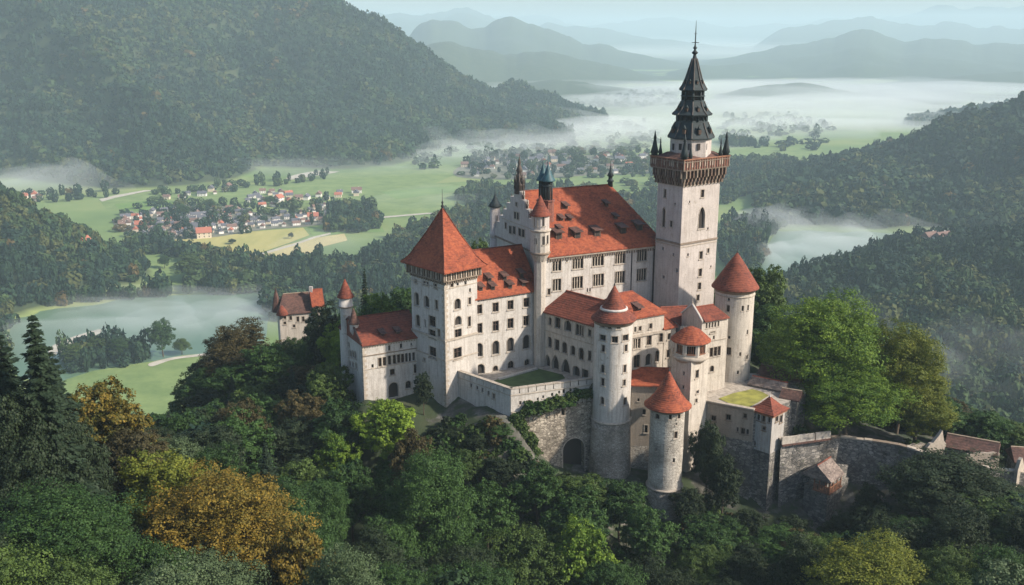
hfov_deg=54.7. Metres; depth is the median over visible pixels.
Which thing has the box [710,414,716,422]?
window
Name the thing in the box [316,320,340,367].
tree
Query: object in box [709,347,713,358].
window
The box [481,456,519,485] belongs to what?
tree
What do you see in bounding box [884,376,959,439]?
tree
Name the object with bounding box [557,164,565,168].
house
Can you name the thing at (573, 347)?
window
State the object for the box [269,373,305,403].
tree
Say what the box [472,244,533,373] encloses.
residential wing
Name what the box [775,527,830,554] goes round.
tree
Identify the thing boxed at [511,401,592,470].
retaining wall
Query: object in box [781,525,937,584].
tree
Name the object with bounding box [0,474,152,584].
tree
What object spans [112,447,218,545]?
tree
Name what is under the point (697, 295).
window
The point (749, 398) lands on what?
terrace lawn
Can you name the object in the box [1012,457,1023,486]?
ruined wall
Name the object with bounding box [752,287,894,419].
tree
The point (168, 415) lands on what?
tree
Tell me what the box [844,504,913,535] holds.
tree
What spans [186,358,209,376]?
tree
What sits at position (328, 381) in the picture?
tree
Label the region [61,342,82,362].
tree
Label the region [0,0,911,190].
mountain forest
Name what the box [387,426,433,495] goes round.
tree
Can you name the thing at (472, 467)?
tree
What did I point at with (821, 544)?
tree
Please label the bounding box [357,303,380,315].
tree
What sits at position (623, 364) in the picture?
window
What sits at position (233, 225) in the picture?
house
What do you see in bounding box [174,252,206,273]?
tree
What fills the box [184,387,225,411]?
tree
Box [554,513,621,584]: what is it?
tree
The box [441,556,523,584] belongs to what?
tree
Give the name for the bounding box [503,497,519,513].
shrub
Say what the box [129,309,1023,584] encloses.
woodland
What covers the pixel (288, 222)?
village ground
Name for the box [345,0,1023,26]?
sky
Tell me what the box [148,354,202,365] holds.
track
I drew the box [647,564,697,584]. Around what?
tree
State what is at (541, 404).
shrub
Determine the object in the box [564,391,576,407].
shrub
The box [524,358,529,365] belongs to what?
window
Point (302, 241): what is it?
track
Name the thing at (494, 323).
window
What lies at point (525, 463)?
shrub
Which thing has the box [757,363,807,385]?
shed
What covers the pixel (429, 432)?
shrub
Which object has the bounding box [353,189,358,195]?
house
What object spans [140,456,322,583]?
tree
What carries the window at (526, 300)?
in the residential wing at (505, 304)
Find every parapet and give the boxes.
[458,370,592,415]
[780,431,830,446]
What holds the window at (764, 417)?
in the pavilion tower at (769, 411)
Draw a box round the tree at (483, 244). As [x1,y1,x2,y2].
[471,237,488,248]
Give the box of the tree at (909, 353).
[861,315,955,433]
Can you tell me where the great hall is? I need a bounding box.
[488,154,655,366]
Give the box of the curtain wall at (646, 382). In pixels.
[630,367,675,469]
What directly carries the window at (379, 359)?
in the gable house at (382, 351)
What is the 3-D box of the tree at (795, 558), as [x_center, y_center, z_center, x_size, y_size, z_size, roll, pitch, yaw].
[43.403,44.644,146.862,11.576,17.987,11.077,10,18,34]
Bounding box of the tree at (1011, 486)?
[986,476,1023,506]
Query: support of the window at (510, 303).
in the residential wing at (505, 304)
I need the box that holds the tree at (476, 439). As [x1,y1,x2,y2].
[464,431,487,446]
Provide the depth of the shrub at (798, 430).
184.02 m
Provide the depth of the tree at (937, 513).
150.97 m
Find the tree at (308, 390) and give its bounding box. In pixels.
[283,389,329,413]
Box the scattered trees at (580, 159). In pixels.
[21,143,828,272]
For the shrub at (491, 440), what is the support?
on the terrain at (860, 82)
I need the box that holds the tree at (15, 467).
[0,387,96,543]
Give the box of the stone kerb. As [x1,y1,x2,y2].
[497,367,537,379]
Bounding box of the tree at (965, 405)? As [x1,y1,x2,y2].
[943,394,971,435]
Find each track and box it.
[99,190,150,200]
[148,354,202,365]
[262,233,330,253]
[384,213,430,217]
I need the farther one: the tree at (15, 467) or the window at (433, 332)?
the window at (433, 332)
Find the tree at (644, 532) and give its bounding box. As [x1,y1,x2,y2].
[612,501,680,568]
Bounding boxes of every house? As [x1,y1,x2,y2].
[30,190,36,197]
[120,213,130,218]
[132,226,138,231]
[149,207,155,213]
[162,194,170,198]
[190,211,200,217]
[197,191,206,195]
[197,214,206,218]
[207,185,214,191]
[217,228,223,233]
[226,223,236,229]
[228,227,233,232]
[247,222,254,226]
[250,217,256,222]
[256,220,265,224]
[258,202,266,206]
[259,188,265,192]
[271,216,279,219]
[271,220,277,225]
[278,210,286,215]
[286,192,292,197]
[292,220,300,225]
[294,194,302,199]
[303,193,310,199]
[315,190,321,196]
[334,192,341,197]
[338,308,417,409]
[351,186,361,192]
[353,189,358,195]
[461,161,468,166]
[548,149,555,155]
[550,156,557,161]
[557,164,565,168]
[606,163,613,168]
[613,156,624,160]
[638,153,645,157]
[921,230,938,240]
[932,230,950,240]
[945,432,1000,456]
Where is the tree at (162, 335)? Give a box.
[146,317,175,356]
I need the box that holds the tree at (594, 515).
[537,484,614,552]
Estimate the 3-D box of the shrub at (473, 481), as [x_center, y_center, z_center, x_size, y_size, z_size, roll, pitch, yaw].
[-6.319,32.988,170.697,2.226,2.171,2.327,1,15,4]
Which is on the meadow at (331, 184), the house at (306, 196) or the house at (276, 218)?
the house at (306, 196)
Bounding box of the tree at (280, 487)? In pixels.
[261,478,308,558]
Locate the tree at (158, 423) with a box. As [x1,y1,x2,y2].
[151,411,177,427]
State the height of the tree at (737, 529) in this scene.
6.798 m
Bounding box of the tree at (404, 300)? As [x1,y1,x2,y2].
[389,286,411,310]
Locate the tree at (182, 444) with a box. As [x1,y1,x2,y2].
[150,436,204,466]
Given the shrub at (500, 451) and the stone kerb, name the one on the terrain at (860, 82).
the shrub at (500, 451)
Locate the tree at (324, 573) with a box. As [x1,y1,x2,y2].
[294,539,385,584]
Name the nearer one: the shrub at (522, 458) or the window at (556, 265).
the shrub at (522, 458)
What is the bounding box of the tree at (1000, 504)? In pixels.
[959,489,1023,547]
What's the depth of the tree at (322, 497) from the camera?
141.69 m
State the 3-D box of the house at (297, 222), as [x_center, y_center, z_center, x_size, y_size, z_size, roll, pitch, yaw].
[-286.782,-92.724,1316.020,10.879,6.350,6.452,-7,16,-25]
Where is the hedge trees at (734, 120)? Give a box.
[412,88,836,169]
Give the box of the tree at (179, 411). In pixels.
[171,409,185,415]
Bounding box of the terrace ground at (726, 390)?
[707,373,805,497]
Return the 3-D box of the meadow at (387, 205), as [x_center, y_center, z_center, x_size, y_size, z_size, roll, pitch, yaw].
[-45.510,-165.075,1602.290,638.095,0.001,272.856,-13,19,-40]
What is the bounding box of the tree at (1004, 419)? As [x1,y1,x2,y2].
[965,412,1013,447]
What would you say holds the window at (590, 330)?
in the arcade wing at (569, 336)
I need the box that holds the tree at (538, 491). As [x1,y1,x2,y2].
[507,456,563,525]
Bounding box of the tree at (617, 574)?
[576,557,649,584]
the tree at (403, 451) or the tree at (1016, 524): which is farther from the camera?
the tree at (403, 451)
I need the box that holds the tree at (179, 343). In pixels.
[172,338,192,353]
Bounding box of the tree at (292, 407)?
[273,389,326,424]
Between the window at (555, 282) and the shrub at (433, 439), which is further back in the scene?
the window at (555, 282)
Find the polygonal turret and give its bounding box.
[670,326,710,471]
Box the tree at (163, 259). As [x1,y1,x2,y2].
[157,254,171,267]
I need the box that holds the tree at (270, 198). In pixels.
[261,195,275,202]
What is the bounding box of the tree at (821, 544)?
[778,531,827,564]
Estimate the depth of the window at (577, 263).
191.49 m
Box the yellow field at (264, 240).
[174,228,308,251]
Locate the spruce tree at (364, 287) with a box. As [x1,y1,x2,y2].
[360,268,369,310]
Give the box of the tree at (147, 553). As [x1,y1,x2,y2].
[111,538,202,584]
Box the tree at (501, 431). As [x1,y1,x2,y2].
[485,424,514,436]
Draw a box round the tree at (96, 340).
[86,334,107,354]
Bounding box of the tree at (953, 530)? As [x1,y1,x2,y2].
[918,506,997,573]
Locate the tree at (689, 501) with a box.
[668,487,707,521]
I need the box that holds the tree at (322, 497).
[303,478,349,549]
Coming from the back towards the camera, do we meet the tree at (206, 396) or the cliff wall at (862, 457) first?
the tree at (206, 396)
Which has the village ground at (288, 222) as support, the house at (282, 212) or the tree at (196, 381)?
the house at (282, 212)
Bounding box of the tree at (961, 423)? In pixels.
[920,397,968,435]
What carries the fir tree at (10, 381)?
on the terrain at (860, 82)
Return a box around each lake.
[9,292,270,380]
[761,230,892,275]
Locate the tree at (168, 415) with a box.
[165,412,171,423]
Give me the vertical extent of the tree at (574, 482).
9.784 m
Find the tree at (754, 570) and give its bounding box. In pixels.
[715,538,776,584]
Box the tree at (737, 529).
[719,515,748,542]
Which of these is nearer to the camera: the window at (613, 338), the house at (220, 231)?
the window at (613, 338)
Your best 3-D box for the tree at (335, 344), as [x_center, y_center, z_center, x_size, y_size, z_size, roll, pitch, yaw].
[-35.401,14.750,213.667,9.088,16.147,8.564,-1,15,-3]
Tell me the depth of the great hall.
194.54 m
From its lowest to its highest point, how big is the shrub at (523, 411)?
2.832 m
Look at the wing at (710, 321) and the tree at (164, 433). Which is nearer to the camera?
the tree at (164, 433)
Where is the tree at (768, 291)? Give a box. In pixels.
[749,264,787,357]
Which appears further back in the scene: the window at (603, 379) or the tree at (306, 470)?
the window at (603, 379)
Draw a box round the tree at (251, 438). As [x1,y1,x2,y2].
[202,407,276,475]
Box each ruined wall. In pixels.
[910,442,925,449]
[925,429,945,454]
[965,451,999,465]
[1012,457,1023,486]
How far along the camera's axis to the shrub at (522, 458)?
171.35 m
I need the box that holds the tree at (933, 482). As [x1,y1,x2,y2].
[869,444,1017,524]
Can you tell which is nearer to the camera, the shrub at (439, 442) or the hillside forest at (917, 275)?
the shrub at (439, 442)
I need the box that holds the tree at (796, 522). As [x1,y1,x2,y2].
[776,514,817,534]
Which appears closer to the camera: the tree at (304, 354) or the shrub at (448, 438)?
the shrub at (448, 438)
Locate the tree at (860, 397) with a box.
[792,356,921,434]
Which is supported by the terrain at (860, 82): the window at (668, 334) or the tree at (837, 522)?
the tree at (837, 522)
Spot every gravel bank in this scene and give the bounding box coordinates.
[48,329,101,354]
[286,171,338,178]
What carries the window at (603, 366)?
in the round tower at (613, 318)
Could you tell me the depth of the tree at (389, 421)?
169.43 m
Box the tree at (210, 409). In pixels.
[184,398,227,419]
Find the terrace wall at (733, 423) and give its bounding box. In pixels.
[703,399,754,499]
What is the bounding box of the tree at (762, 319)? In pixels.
[752,302,792,363]
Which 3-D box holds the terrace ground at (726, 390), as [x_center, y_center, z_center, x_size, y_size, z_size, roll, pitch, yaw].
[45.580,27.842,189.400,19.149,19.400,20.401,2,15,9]
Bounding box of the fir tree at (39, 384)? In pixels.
[0,315,111,560]
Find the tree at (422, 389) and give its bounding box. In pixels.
[413,371,434,414]
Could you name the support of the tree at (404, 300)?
on the terrain at (860, 82)
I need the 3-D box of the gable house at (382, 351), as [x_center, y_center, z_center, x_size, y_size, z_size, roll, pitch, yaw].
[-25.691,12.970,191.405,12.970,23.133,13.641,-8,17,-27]
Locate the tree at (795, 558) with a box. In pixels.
[764,529,823,584]
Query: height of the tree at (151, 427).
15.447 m
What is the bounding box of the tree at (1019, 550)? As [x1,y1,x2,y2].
[968,545,1023,571]
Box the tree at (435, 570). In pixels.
[418,563,454,584]
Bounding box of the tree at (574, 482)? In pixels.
[549,472,608,509]
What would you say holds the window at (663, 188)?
in the tower at (689, 170)
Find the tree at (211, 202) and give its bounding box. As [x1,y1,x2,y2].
[203,199,216,208]
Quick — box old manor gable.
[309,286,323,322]
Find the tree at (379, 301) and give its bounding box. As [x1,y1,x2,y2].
[360,291,400,313]
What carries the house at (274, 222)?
on the village ground at (288, 222)
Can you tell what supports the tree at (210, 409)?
on the terrain at (860, 82)
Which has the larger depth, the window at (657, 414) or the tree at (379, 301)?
the tree at (379, 301)
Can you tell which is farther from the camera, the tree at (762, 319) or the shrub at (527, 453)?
the tree at (762, 319)
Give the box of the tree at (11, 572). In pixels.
[0,537,53,584]
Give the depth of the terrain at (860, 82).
3846.27 m
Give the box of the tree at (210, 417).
[194,408,225,424]
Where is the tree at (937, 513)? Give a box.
[930,504,1000,546]
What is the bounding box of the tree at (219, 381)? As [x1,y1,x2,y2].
[200,360,255,403]
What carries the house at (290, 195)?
on the meadow at (331, 184)
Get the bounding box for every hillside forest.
[751,90,1023,227]
[767,194,1023,365]
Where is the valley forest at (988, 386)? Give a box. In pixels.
[0,132,1023,422]
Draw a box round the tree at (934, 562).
[909,540,977,584]
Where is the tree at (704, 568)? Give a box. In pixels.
[668,539,731,584]
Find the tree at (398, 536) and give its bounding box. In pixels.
[363,512,419,568]
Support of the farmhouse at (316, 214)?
on the village ground at (288, 222)
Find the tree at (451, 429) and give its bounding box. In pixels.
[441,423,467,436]
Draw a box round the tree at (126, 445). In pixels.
[95,426,170,508]
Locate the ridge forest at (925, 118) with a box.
[902,98,1008,125]
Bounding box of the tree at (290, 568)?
[262,516,336,584]
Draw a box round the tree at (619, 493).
[597,478,647,541]
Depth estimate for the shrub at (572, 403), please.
177.35 m
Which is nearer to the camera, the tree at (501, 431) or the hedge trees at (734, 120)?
the tree at (501, 431)
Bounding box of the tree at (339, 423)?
[310,397,366,457]
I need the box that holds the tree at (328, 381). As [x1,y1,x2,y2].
[305,362,356,411]
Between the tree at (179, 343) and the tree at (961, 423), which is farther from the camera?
the tree at (179, 343)
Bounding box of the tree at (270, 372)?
[235,342,299,395]
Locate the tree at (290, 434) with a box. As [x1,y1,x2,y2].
[260,414,321,465]
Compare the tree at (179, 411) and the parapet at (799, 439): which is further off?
the tree at (179, 411)
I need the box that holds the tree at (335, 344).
[326,334,340,368]
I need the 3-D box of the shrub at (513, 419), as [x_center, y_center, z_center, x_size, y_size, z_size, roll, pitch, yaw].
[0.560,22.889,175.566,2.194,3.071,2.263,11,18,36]
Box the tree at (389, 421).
[349,398,416,459]
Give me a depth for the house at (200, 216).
1350.23 m
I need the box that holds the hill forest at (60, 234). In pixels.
[0,181,150,309]
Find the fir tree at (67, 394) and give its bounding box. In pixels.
[47,346,118,521]
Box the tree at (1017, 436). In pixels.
[999,421,1023,457]
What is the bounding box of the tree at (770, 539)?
[734,521,797,569]
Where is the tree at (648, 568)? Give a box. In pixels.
[621,548,673,584]
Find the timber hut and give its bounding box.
[801,456,849,526]
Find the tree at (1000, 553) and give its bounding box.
[967,542,1023,580]
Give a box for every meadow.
[63,354,201,414]
[100,169,453,209]
[115,200,173,210]
[150,260,178,275]
[308,225,383,236]
[323,177,656,224]
[383,186,459,198]
[493,180,647,186]
[729,146,822,157]
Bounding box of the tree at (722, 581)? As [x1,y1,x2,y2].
[708,576,750,584]
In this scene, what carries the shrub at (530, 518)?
on the terrain at (860, 82)
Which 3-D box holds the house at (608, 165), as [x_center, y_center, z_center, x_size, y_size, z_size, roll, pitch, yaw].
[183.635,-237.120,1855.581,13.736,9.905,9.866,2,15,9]
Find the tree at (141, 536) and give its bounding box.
[102,524,166,584]
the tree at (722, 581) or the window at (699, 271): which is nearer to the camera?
the tree at (722, 581)
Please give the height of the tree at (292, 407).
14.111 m
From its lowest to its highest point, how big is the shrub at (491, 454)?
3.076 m
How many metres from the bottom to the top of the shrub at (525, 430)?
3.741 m
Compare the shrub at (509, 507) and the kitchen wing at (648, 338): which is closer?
the shrub at (509, 507)
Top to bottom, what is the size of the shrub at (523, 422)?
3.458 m
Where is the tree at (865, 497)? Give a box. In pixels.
[848,482,891,517]
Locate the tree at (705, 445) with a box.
[688,418,726,501]
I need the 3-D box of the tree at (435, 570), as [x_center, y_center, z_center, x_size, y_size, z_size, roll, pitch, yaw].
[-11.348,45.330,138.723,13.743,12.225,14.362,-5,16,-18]
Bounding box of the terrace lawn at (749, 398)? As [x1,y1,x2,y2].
[718,389,768,406]
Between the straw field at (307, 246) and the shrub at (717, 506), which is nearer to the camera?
the shrub at (717, 506)
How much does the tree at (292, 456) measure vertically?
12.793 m
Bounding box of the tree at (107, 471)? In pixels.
[60,413,117,506]
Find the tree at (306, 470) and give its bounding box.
[274,457,328,487]
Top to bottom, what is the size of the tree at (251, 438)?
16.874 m
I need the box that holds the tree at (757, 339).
[753,324,802,366]
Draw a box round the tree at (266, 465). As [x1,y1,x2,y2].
[256,443,278,484]
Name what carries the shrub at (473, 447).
on the terrain at (860, 82)
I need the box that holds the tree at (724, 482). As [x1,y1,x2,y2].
[702,452,744,513]
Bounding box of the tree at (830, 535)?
[819,530,852,550]
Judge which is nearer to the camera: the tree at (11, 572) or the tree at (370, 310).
the tree at (11, 572)
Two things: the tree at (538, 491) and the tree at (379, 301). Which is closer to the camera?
the tree at (538, 491)
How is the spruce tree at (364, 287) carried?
on the terrain at (860, 82)
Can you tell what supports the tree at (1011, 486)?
on the terrain at (860, 82)
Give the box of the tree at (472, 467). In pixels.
[453,447,485,483]
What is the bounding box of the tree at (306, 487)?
[299,477,356,529]
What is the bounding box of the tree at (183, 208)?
[175,203,189,212]
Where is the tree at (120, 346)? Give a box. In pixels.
[106,337,128,356]
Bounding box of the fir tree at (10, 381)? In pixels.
[0,334,24,530]
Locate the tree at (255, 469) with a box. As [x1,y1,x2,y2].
[240,456,287,481]
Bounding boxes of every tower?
[337,273,353,403]
[400,196,487,406]
[588,282,636,478]
[644,365,691,520]
[650,20,730,307]
[711,246,758,382]
[751,392,789,510]
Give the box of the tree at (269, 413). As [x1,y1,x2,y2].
[239,393,283,443]
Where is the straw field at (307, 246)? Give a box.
[268,234,346,255]
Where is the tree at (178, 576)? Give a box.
[127,550,231,584]
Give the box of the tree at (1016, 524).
[1000,505,1023,550]
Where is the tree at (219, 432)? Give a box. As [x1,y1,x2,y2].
[174,423,245,465]
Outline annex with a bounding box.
[662,316,677,366]
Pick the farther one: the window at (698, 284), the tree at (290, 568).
the window at (698, 284)
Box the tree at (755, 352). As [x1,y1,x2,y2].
[751,328,769,365]
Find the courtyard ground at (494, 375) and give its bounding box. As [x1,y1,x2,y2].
[478,364,579,381]
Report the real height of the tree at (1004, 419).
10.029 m
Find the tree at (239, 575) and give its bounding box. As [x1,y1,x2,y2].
[173,542,271,584]
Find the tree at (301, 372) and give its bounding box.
[286,364,324,392]
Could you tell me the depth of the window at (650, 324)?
181.97 m
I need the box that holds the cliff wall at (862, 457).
[778,435,1023,507]
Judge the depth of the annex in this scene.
184.96 m
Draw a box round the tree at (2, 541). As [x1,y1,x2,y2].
[0,530,11,556]
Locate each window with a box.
[377,357,381,367]
[382,356,387,366]
[387,355,392,365]
[389,368,395,376]
[392,354,397,365]
[396,353,400,363]
[401,353,405,363]
[405,380,411,389]
[413,363,417,374]
[415,314,420,327]
[428,314,435,328]
[428,328,435,340]
[428,345,436,360]
[436,328,440,337]
[453,346,462,361]
[454,327,461,339]
[467,315,471,327]
[477,303,483,314]
[477,322,483,334]
[492,301,499,313]
[492,320,499,332]
[492,365,498,371]
[507,299,514,310]
[507,317,514,329]
[507,360,513,368]
[522,314,529,326]
[523,297,530,308]
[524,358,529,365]
[546,288,551,295]
[546,336,552,348]
[552,258,562,272]
[552,278,561,292]
[553,317,560,329]
[553,338,559,352]
[561,341,567,354]
[569,345,575,356]
[571,275,583,289]
[572,256,584,270]
[574,323,583,337]
[577,347,584,361]
[587,328,591,337]
[587,350,591,362]
[591,254,604,267]
[592,273,604,287]
[598,333,606,342]
[599,364,605,374]
[599,377,604,387]
[599,396,604,405]
[600,344,605,353]
[610,336,618,343]
[614,251,625,264]
[614,270,625,284]
[621,333,629,342]
[622,364,627,373]
[622,379,626,387]
[622,396,627,406]
[623,343,628,352]
[632,337,641,350]
[632,354,640,369]
[636,249,647,262]
[636,268,646,281]
[643,424,648,433]
[646,335,652,346]
[648,322,653,329]
[654,350,659,363]
[654,412,660,420]
[658,333,663,343]
[661,207,665,227]
[662,188,666,198]
[665,348,670,358]
[666,332,670,340]
[673,430,678,439]
[694,368,699,379]
[696,294,700,301]
[697,282,701,290]
[698,250,703,259]
[698,267,702,277]
[700,189,704,198]
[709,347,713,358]
[709,365,714,373]
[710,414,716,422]
[714,346,717,357]
[717,345,721,356]
[724,413,731,421]
[725,304,730,312]
[726,346,731,355]
[739,427,745,435]
[742,413,747,419]
[760,415,765,423]
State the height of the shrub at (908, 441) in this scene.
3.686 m
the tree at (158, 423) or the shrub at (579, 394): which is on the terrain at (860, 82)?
the tree at (158, 423)
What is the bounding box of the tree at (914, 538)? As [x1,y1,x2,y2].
[868,518,923,571]
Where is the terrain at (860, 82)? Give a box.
[0,0,1023,584]
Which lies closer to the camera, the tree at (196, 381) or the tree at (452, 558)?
the tree at (452, 558)
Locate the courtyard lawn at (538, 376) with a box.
[494,369,564,386]
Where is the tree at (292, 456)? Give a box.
[274,444,332,484]
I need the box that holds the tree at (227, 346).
[195,316,279,378]
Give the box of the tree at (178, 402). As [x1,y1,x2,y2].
[166,370,197,413]
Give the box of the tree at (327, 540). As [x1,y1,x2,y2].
[271,514,343,584]
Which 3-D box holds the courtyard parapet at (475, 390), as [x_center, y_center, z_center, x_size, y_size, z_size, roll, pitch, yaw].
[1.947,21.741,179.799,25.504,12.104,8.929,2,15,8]
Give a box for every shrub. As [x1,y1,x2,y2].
[423,428,433,436]
[425,433,435,444]
[425,441,441,454]
[430,425,442,435]
[433,426,444,437]
[435,443,456,456]
[436,435,453,444]
[437,436,454,453]
[439,428,455,441]
[441,416,455,426]
[448,421,467,432]
[453,431,467,448]
[455,412,467,423]
[462,439,473,449]
[464,424,488,438]
[465,444,486,452]
[465,449,484,458]
[470,478,478,485]
[473,453,494,466]
[477,415,502,431]
[478,476,495,489]
[483,415,503,431]
[483,441,490,449]
[484,430,503,445]
[484,451,498,460]
[492,447,504,454]
[496,437,521,451]
[497,423,509,436]
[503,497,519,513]
[504,456,525,476]
[506,445,525,459]
[507,494,516,502]
[508,450,527,463]
[509,414,519,422]
[509,421,521,427]
[514,418,526,427]
[516,412,526,419]
[516,424,527,431]
[520,408,527,414]
[520,423,529,434]
[520,448,532,460]
[522,400,535,422]
[522,455,532,470]
[522,513,535,524]
[525,431,537,443]
[526,410,544,419]
[532,447,543,455]
[534,400,548,416]
[538,404,554,413]
[545,397,555,417]
[552,393,565,416]
[555,396,568,408]
[556,471,570,478]
[558,400,577,410]
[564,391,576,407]
[571,387,585,405]
[577,388,589,402]
[580,388,592,403]
[678,520,691,530]
[699,511,723,521]
[701,505,723,519]
[702,500,718,510]
[742,530,765,541]
[792,424,807,435]
[816,526,825,536]
[824,427,840,435]
[901,438,920,444]
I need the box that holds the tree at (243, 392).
[228,383,283,408]
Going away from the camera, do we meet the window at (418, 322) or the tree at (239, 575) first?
the tree at (239, 575)
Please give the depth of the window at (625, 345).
174.06 m
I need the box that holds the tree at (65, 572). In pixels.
[23,553,122,584]
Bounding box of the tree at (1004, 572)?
[970,556,1023,584]
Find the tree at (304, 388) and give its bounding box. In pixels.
[281,384,308,413]
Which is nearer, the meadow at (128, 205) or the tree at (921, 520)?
the tree at (921, 520)
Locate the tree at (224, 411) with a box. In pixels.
[213,396,271,477]
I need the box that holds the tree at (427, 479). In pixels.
[368,446,496,574]
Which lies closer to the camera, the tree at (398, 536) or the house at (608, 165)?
the tree at (398, 536)
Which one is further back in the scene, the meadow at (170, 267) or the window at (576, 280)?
the meadow at (170, 267)
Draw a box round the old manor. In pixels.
[272,288,310,344]
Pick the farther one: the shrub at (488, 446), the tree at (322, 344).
the tree at (322, 344)
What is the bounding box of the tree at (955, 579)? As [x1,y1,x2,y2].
[920,566,972,584]
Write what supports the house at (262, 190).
on the meadow at (331, 184)
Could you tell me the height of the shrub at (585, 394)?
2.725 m
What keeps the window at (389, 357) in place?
in the gable house at (382, 351)
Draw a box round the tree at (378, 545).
[343,522,427,578]
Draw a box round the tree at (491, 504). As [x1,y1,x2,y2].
[459,477,518,547]
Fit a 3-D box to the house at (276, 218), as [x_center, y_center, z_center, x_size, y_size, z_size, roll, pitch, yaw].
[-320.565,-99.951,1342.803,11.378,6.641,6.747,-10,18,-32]
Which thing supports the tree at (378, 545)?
on the terrain at (860, 82)
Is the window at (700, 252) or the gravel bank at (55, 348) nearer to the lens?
the window at (700, 252)
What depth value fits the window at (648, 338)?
182.54 m
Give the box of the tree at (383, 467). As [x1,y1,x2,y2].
[371,454,403,491]
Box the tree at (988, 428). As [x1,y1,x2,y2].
[954,410,1016,451]
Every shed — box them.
[747,375,791,391]
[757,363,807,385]
[779,387,803,425]
[1005,446,1023,468]
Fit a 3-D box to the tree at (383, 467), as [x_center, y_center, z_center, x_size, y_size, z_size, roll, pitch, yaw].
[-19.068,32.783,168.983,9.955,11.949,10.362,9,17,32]
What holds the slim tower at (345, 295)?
on the terrain at (860, 82)
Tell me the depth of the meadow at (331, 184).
1654.30 m
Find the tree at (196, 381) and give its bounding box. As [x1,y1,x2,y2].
[179,360,223,398]
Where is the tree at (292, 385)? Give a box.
[288,365,297,396]
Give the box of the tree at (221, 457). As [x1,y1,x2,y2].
[192,439,240,479]
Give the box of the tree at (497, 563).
[457,536,510,569]
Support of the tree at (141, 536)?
on the terrain at (860, 82)
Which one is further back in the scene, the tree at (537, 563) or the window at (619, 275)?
the window at (619, 275)
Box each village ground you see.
[113,204,327,238]
[453,155,648,178]
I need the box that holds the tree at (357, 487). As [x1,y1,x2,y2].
[323,457,380,543]
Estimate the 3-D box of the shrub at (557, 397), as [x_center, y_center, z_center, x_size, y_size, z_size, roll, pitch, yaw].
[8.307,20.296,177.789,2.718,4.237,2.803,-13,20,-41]
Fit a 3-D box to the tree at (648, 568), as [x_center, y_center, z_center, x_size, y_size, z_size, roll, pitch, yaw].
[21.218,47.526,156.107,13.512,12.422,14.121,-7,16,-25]
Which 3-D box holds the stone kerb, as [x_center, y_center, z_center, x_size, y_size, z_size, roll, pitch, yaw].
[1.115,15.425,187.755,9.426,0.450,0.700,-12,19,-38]
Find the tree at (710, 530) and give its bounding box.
[672,511,736,562]
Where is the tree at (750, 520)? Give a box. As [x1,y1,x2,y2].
[729,508,770,531]
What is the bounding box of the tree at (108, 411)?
[66,374,156,501]
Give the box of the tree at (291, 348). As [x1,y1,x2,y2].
[280,336,310,361]
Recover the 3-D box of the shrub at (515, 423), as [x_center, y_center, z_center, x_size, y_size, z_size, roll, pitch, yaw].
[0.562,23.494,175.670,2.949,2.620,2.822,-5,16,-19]
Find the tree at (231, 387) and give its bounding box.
[226,374,236,403]
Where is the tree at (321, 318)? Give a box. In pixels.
[301,300,340,366]
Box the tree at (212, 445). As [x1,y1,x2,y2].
[195,442,247,480]
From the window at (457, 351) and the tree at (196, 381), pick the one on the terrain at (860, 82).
the tree at (196, 381)
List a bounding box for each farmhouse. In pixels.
[134,220,146,225]
[195,226,211,238]
[274,193,284,201]
[307,212,318,219]
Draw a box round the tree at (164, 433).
[152,428,176,438]
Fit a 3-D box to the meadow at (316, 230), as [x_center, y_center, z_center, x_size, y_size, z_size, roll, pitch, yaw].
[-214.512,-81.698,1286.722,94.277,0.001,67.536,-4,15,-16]
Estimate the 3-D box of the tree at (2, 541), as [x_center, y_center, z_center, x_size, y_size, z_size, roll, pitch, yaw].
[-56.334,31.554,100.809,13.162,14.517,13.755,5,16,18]
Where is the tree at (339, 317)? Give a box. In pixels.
[338,306,357,320]
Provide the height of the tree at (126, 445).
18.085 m
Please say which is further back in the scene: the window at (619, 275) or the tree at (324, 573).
the window at (619, 275)
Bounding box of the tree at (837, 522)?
[821,508,856,537]
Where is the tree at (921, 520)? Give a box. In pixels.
[873,515,936,555]
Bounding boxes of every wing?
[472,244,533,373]
[543,290,604,377]
[604,290,667,370]
[681,299,729,390]
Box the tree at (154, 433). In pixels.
[142,428,178,442]
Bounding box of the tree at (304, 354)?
[293,339,324,368]
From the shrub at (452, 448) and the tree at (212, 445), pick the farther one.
the shrub at (452, 448)
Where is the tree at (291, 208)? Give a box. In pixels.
[288,205,294,215]
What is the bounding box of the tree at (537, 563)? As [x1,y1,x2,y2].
[485,521,573,584]
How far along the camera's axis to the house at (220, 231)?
1259.15 m
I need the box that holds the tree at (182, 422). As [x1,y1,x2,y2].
[160,412,200,433]
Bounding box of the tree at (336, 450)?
[312,431,362,479]
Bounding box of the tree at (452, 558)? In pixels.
[424,542,501,580]
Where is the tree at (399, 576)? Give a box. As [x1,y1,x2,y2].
[368,559,428,584]
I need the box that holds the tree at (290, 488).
[264,474,333,561]
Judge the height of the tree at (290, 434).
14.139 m
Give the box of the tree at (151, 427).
[132,411,166,434]

